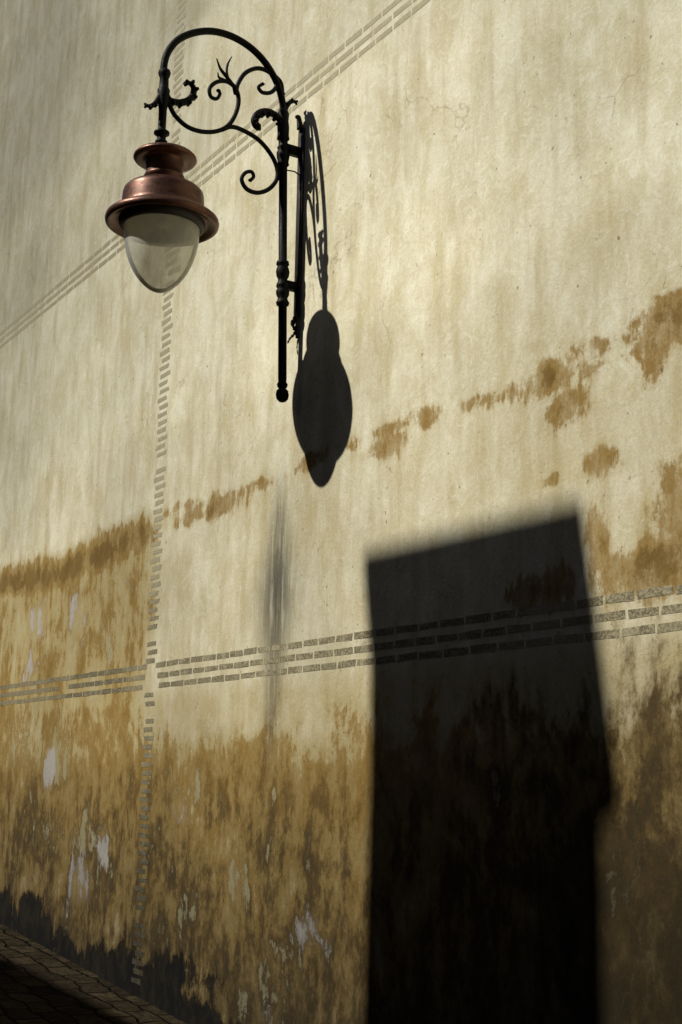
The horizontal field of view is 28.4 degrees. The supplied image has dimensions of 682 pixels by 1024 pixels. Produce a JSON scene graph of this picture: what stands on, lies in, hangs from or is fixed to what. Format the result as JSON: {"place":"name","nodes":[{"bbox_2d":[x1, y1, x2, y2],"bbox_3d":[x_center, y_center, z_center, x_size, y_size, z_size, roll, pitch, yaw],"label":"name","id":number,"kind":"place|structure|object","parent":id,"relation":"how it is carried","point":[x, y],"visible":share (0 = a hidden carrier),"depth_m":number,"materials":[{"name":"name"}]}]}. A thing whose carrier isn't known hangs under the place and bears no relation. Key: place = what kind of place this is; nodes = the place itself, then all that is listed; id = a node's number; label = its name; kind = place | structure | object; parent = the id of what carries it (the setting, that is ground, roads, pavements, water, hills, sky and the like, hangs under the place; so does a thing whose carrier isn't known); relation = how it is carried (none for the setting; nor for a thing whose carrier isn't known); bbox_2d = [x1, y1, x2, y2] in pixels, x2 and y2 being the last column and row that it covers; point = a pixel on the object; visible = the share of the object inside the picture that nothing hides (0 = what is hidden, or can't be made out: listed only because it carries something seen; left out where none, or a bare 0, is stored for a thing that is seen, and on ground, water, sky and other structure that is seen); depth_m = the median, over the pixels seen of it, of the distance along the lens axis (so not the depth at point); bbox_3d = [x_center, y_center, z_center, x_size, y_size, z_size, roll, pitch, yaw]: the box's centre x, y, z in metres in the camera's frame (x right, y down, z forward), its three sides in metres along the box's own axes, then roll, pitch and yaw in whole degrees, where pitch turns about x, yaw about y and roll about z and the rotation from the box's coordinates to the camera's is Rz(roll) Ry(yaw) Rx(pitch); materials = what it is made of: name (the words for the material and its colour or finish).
{"place":"outdoors","nodes":[
{"label":"outdoors","id":0,"kind":"place"},
{"bbox_2d":[0,923,185,1023],"bbox_3d":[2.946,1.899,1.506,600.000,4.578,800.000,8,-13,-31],"label":"cobbled street ground","id":1,"kind":"structure","parent":0,"point":[40,984],"depth_m":8.15,"materials":[{"name":"grey stone"}]},
{"bbox_2d":[0,0,681,1023],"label":"plaster wall","id":2,"kind":"structure","parent":1,"relation":"on","point":[478,412],"depth_m":6.67,"materials":[{"name":"paint"}]},
{"bbox_2d":[105,27,304,402],"bbox_3d":[-0.706,-1.660,7.251,1.133,2.064,0.596,8,-13,-31],"label":"wall street lamp","id":3,"kind":"object","parent":2,"relation":"attached to","point":[161,219],"visible":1,"depth_m":7.11,"materials":[{"name":"black metal"}]},
{"bbox_2d":[0,0,681,984],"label":"brick bands","id":4,"kind":"object","parent":2,"relation":"attached to","point":[608,616],"visible":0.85,"depth_m":7.37,"materials":[{"name":"brick"}]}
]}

